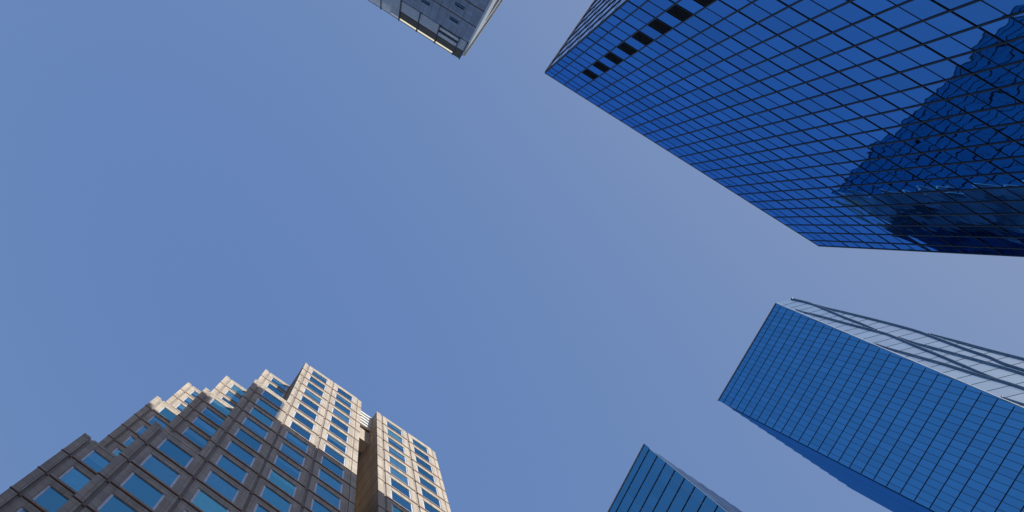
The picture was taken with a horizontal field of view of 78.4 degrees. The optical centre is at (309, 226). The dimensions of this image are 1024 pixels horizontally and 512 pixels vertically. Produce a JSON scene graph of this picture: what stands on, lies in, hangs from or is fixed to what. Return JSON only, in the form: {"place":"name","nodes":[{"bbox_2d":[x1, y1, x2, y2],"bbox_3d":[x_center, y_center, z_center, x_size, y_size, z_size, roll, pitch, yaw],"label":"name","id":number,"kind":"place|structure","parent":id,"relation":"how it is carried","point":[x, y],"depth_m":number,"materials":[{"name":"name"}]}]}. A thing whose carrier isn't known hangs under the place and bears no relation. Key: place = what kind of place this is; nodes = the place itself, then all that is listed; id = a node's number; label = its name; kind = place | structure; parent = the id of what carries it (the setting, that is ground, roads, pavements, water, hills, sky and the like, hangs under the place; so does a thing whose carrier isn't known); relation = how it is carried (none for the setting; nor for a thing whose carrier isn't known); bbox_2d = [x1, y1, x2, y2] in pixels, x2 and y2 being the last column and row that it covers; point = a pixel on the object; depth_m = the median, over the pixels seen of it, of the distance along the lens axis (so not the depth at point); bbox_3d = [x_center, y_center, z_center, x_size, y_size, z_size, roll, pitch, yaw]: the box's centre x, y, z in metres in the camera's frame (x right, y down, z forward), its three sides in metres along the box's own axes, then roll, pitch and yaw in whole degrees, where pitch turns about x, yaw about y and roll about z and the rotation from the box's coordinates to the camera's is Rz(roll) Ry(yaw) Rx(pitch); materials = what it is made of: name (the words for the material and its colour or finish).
{"place":"outdoors","nodes":[
{"label":"outdoors","id":0,"kind":"place"},
{"bbox_2d":[0,363,450,511],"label":"granite tower","id":1,"kind":"structure","parent":0,"point":[309,439],"depth_m":66.14,"materials":[{"name":"stone"}]},
{"bbox_2d":[32,485,68,511],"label":"window","id":2,"kind":"structure","parent":1,"relation":"in","point":[49,498],"depth_m":46.36,"materials":[{"name":"blue glass"}]},
{"bbox_2d":[58,466,90,491],"bbox_3d":[-19.518,21.886,50.004,3.247,2.457,0.095,33,-86,5],"label":"window","id":3,"kind":"structure","parent":1,"relation":"in","point":[72,477],"depth_m":50.08,"materials":[{"name":"blue glass"}]},
{"bbox_2d":[81,450,109,471],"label":"window","id":4,"kind":"structure","parent":1,"relation":"in","point":[92,459],"depth_m":53.82,"materials":[{"name":"blue glass"}]},
{"bbox_2d":[112,448,121,455],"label":"window","id":5,"kind":"structure","parent":1,"relation":"in","point":[116,452],"depth_m":65.86,"materials":[{"name":"blue glass"}]},
{"bbox_2d":[123,436,134,446],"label":"window","id":6,"kind":"structure","parent":1,"relation":"in","point":[128,441],"depth_m":69.12,"materials":[{"name":"blue glass"}]},
{"bbox_2d":[135,425,147,434],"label":"window","id":7,"kind":"structure","parent":1,"relation":"in","point":[142,428],"depth_m":72.88,"materials":[{"name":"blue glass"}]},
{"bbox_2d":[120,472,164,509],"bbox_3d":[-12.913,20.510,45.500,3.247,2.457,0.095,33,-86,5],"label":"window","id":8,"kind":"structure","parent":1,"relation":"in","point":[133,483],"depth_m":45.52,"materials":[{"name":"blue glass"}]},
{"bbox_2d":[147,416,166,428],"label":"window","id":9,"kind":"structure","parent":1,"relation":"in","point":[152,419],"depth_m":76.97,"materials":[{"name":"blue glass"}]},
{"bbox_2d":[140,453,180,487],"bbox_3d":[-12.506,20.490,49.231,3.247,2.457,0.095,33,-86,5],"label":"window","id":10,"kind":"structure","parent":1,"relation":"in","point":[151,463],"depth_m":49.26,"materials":[{"name":"blue glass"}]},
{"bbox_2d":[158,407,175,420],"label":"window","id":11,"kind":"structure","parent":1,"relation":"in","point":[165,412],"depth_m":80.27,"materials":[{"name":"blue glass"}]},
{"bbox_2d":[157,438,193,467],"bbox_3d":[-12.099,20.469,52.962,3.247,2.457,0.095,33,-86,5],"label":"window","id":12,"kind":"structure","parent":1,"relation":"in","point":[166,446],"depth_m":53.01,"materials":[{"name":"blue glass"}]},
{"bbox_2d":[175,403,185,410],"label":"window","id":13,"kind":"structure","parent":1,"relation":"in","point":[180,407],"depth_m":95.61,"materials":[{"name":"blue glass"}]},
{"bbox_2d":[183,397,192,404],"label":"window","id":14,"kind":"structure","parent":1,"relation":"in","point":[187,400],"depth_m":99.32,"materials":[{"name":"blue glass"}]},
{"bbox_2d":[190,390,198,397],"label":"window","id":15,"kind":"structure","parent":1,"relation":"in","point":[193,393],"depth_m":103.09,"materials":[{"name":"blue glass"}]},
{"bbox_2d":[182,427,207,447],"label":"window","id":16,"kind":"structure","parent":1,"relation":"in","point":[188,432],"depth_m":68.26,"materials":[{"name":"blue glass"}]},
{"bbox_2d":[192,416,216,436],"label":"window","id":17,"kind":"structure","parent":1,"relation":"in","point":[207,428],"depth_m":72.02,"materials":[{"name":"blue glass"}]},
{"bbox_2d":[190,489,229,511],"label":"window","id":18,"kind":"structure","parent":1,"relation":"in","point":[200,499],"depth_m":49.07,"materials":[{"name":"blue glass"}]},
{"bbox_2d":[201,407,223,425],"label":"window","id":19,"kind":"structure","parent":1,"relation":"in","point":[207,412],"depth_m":75.76,"materials":[{"name":"blue glass"}]},
{"bbox_2d":[209,398,230,415],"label":"window","id":20,"kind":"structure","parent":1,"relation":"in","point":[213,402],"depth_m":79.48,"materials":[{"name":"blue glass"}]},
{"bbox_2d":[204,470,239,502],"bbox_3d":[-7.857,23.271,52.514,3.247,2.457,0.095,33,-86,5],"label":"window","id":21,"kind":"structure","parent":1,"relation":"in","point":[212,479],"depth_m":52.56,"materials":[{"name":"blue glass"}]},
{"bbox_2d":[221,397,234,406],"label":"window","id":22,"kind":"structure","parent":1,"relation":"in","point":[222,398],"depth_m":95.40,"materials":[{"name":"blue glass"}]},
{"bbox_2d":[215,454,247,482],"bbox_3d":[-7.450,23.251,56.245,3.247,2.457,0.095,33,-86,5],"label":"window","id":23,"kind":"structure","parent":1,"relation":"in","point":[224,463],"depth_m":56.29,"materials":[{"name":"blue glass"}]},
{"bbox_2d":[225,390,239,402],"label":"window","id":24,"kind":"structure","parent":1,"relation":"in","point":[228,393],"depth_m":98.48,"materials":[{"name":"blue glass"}]},
{"bbox_2d":[230,384,244,395],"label":"window","id":25,"kind":"structure","parent":1,"relation":"in","point":[235,388],"depth_m":102.27,"materials":[{"name":"blue glass"}]},
{"bbox_2d":[225,440,255,466],"bbox_3d":[-7.043,23.230,59.976,3.247,2.457,0.095,33,-86,5],"label":"window","id":26,"kind":"structure","parent":1,"relation":"in","point":[236,450],"depth_m":60.04,"materials":[{"name":"blue glass"}]},
{"bbox_2d":[234,428,262,452],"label":"window","id":27,"kind":"structure","parent":1,"relation":"in","point":[243,436],"depth_m":63.78,"materials":[{"name":"blue glass"}]},
{"bbox_2d":[242,417,268,438],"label":"window","id":28,"kind":"structure","parent":1,"relation":"in","point":[247,422],"depth_m":67.52,"materials":[{"name":"blue glass"}]},
{"bbox_2d":[249,407,273,427],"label":"window","id":29,"kind":"structure","parent":1,"relation":"in","point":[253,411],"depth_m":71.24,"materials":[{"name":"blue glass"}]},
{"bbox_2d":[255,398,278,416],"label":"window","id":30,"kind":"structure","parent":1,"relation":"in","point":[259,402],"depth_m":75.01,"materials":[{"name":"blue glass"}]},
{"bbox_2d":[261,390,282,407],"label":"window","id":31,"kind":"structure","parent":1,"relation":"in","point":[264,393],"depth_m":78.74,"materials":[{"name":"blue glass"}]},
{"bbox_2d":[266,383,283,396],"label":"window","id":32,"kind":"structure","parent":1,"relation":"in","point":[269,386],"depth_m":97.70,"materials":[{"name":"blue glass"}]},
{"bbox_2d":[260,485,291,511],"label":"window","id":33,"kind":"structure","parent":1,"relation":"in","point":[273,498],"depth_m":55.89,"materials":[{"name":"blue glass"}]},
{"bbox_2d":[270,377,287,390],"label":"window","id":34,"kind":"structure","parent":1,"relation":"in","point":[273,380],"depth_m":101.46,"materials":[{"name":"blue glass"}]},
{"bbox_2d":[267,469,296,496],"bbox_3d":[-2.771,26.052,59.525,3.282,2.457,0.095,33,-86,5],"label":"window","id":35,"kind":"structure","parent":1,"relation":"in","point":[274,477],"depth_m":59.58,"materials":[{"name":"blue glass"}]},
{"bbox_2d":[273,455,300,480],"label":"window","id":36,"kind":"structure","parent":1,"relation":"in","point":[284,465],"depth_m":63.32,"materials":[{"name":"blue glass"}]},
{"bbox_2d":[279,442,305,465],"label":"window","id":37,"kind":"structure","parent":1,"relation":"in","point":[284,448],"depth_m":67.07,"materials":[{"name":"blue glass"}]},
{"bbox_2d":[284,431,308,452],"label":"window","id":38,"kind":"structure","parent":1,"relation":"in","point":[288,436],"depth_m":70.81,"materials":[{"name":"blue glass"}]},
{"bbox_2d":[289,421,311,440],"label":"window","id":39,"kind":"structure","parent":1,"relation":"in","point":[292,425],"depth_m":74.57,"materials":[{"name":"blue glass"}]},
{"bbox_2d":[293,411,314,430],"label":"window","id":40,"kind":"structure","parent":1,"relation":"in","point":[297,416],"depth_m":78.29,"materials":[{"name":"blue glass"}]},
{"bbox_2d":[296,403,317,420],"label":"window","id":41,"kind":"structure","parent":1,"relation":"in","point":[299,406],"depth_m":82.03,"materials":[{"name":"blue glass"}]},
{"bbox_2d":[300,395,319,412],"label":"window","id":42,"kind":"structure","parent":1,"relation":"in","point":[303,399],"depth_m":85.77,"materials":[{"name":"blue glass"}]},
{"bbox_2d":[303,388,321,403],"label":"window","id":43,"kind":"structure","parent":1,"relation":"in","point":[305,391],"depth_m":89.51,"materials":[{"name":"blue glass"}]},
{"bbox_2d":[306,382,323,396],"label":"window","id":44,"kind":"structure","parent":1,"relation":"in","point":[308,384],"depth_m":93.26,"materials":[{"name":"blue glass"}]},
{"bbox_2d":[314,482,340,509],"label":"window","id":45,"kind":"structure","parent":1,"relation":"in","point":[321,491],"depth_m":62.87,"materials":[{"name":"blue glass"}]},
{"bbox_2d":[317,468,342,493],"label":"window","id":46,"kind":"structure","parent":1,"relation":"in","point":[322,475],"depth_m":66.62,"materials":[{"name":"blue glass"}]},
{"bbox_2d":[320,455,343,478],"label":"window","id":47,"kind":"structure","parent":1,"relation":"in","point":[324,461],"depth_m":70.34,"materials":[{"name":"blue glass"}]},
{"bbox_2d":[323,444,345,465],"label":"window","id":48,"kind":"structure","parent":1,"relation":"in","point":[328,450],"depth_m":74.10,"materials":[{"name":"blue glass"}]},
{"bbox_2d":[325,434,346,453],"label":"window","id":49,"kind":"structure","parent":1,"relation":"in","point":[330,439],"depth_m":77.81,"materials":[{"name":"blue glass"}]},
{"bbox_2d":[328,424,347,442],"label":"window","id":50,"kind":"structure","parent":1,"relation":"in","point":[330,428],"depth_m":81.56,"materials":[{"name":"blue glass"}]},
{"bbox_2d":[330,416,348,432],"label":"window","id":51,"kind":"structure","parent":1,"relation":"in","point":[332,419],"depth_m":85.31,"materials":[{"name":"blue glass"}]},
{"bbox_2d":[332,408,349,423],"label":"window","id":52,"kind":"structure","parent":1,"relation":"in","point":[334,411],"depth_m":89.05,"materials":[{"name":"blue glass"}]},
{"bbox_2d":[333,400,350,415],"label":"window","id":53,"kind":"structure","parent":1,"relation":"in","point":[335,403],"depth_m":92.78,"materials":[{"name":"blue glass"}]},
{"bbox_2d":[387,429,403,443],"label":"window","id":54,"kind":"structure","parent":1,"relation":"in","point":[389,432],"depth_m":95.60,"materials":[{"name":"blue glass"}]},
{"bbox_2d":[387,437,404,452],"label":"window","id":55,"kind":"structure","parent":1,"relation":"in","point":[389,440],"depth_m":91.86,"materials":[{"name":"blue glass"}]},
{"bbox_2d":[388,446,405,462],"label":"window","id":56,"kind":"structure","parent":1,"relation":"in","point":[390,449],"depth_m":88.18,"materials":[{"name":"blue glass"}]},
{"bbox_2d":[388,455,407,473],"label":"window","id":57,"kind":"structure","parent":1,"relation":"in","point":[393,461],"depth_m":84.44,"materials":[{"name":"blue glass"}]},
{"bbox_2d":[389,466,408,485],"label":"window","id":58,"kind":"structure","parent":1,"relation":"in","point":[391,470],"depth_m":80.69,"materials":[{"name":"blue glass"}]},
{"bbox_2d":[390,477,410,498],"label":"window","id":59,"kind":"structure","parent":1,"relation":"in","point":[393,483],"depth_m":76.94,"materials":[{"name":"blue glass"}]},
{"bbox_2d":[391,490,412,511],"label":"window","id":60,"kind":"structure","parent":1,"relation":"in","point":[394,496],"depth_m":73.21,"materials":[{"name":"blue glass"}]},
{"bbox_2d":[413,447,430,462],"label":"window","id":61,"kind":"structure","parent":1,"relation":"in","point":[418,452],"depth_m":95.24,"materials":[{"name":"blue glass"}]},
{"bbox_2d":[415,456,432,472],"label":"window","id":62,"kind":"structure","parent":1,"relation":"in","point":[417,459],"depth_m":91.42,"materials":[{"name":"blue glass"}]},
{"bbox_2d":[416,465,435,483],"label":"window","id":63,"kind":"structure","parent":1,"relation":"in","point":[424,473],"depth_m":87.72,"materials":[{"name":"blue glass"}]},
{"bbox_2d":[418,476,438,495],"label":"window","id":64,"kind":"structure","parent":1,"relation":"in","point":[422,481],"depth_m":83.96,"materials":[{"name":"blue glass"}]},
{"bbox_2d":[420,487,441,508],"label":"window","id":65,"kind":"structure","parent":1,"relation":"in","point":[423,492],"depth_m":80.24,"materials":[{"name":"blue glass"}]},
{"bbox_2d":[423,500,438,511],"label":"window","id":66,"kind":"structure","parent":1,"relation":"in","point":[428,507],"depth_m":76.83,"materials":[{"name":"blue glass"}]},
{"bbox_2d":[368,0,502,58],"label":"stone clad block","id":67,"kind":"structure","parent":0,"point":[455,27],"depth_m":71.19,"materials":[{"name":"grey stone"}]},
{"bbox_2d":[455,2,464,9],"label":"window","id":68,"kind":"structure","parent":67,"relation":"in","point":[458,5],"depth_m":63.26,"materials":[{"name":"blue glass"}]},
{"bbox_2d":[0,0,1023,511],"label":"sky","id":69,"kind":"structure","parent":0,"point":[499,268],"materials":[{"name":"blue"}]},
{"bbox_2d":[607,444,741,511],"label":"slab tower","id":70,"kind":"structure","parent":0,"point":[654,482],"depth_m":156.75,"materials":[{"name":"blue glass"}]},
{"bbox_2d":[545,0,1023,256],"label":"glass tower","id":71,"kind":"structure","parent":0,"point":[897,125],"depth_m":59.77,"materials":[{"name":"blue glass"}]},
{"bbox_2d":[717,298,1023,511],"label":"folded tower","id":72,"kind":"structure","parent":0,"point":[892,417],"depth_m":159.22,"materials":[{"name":"blue glass"}]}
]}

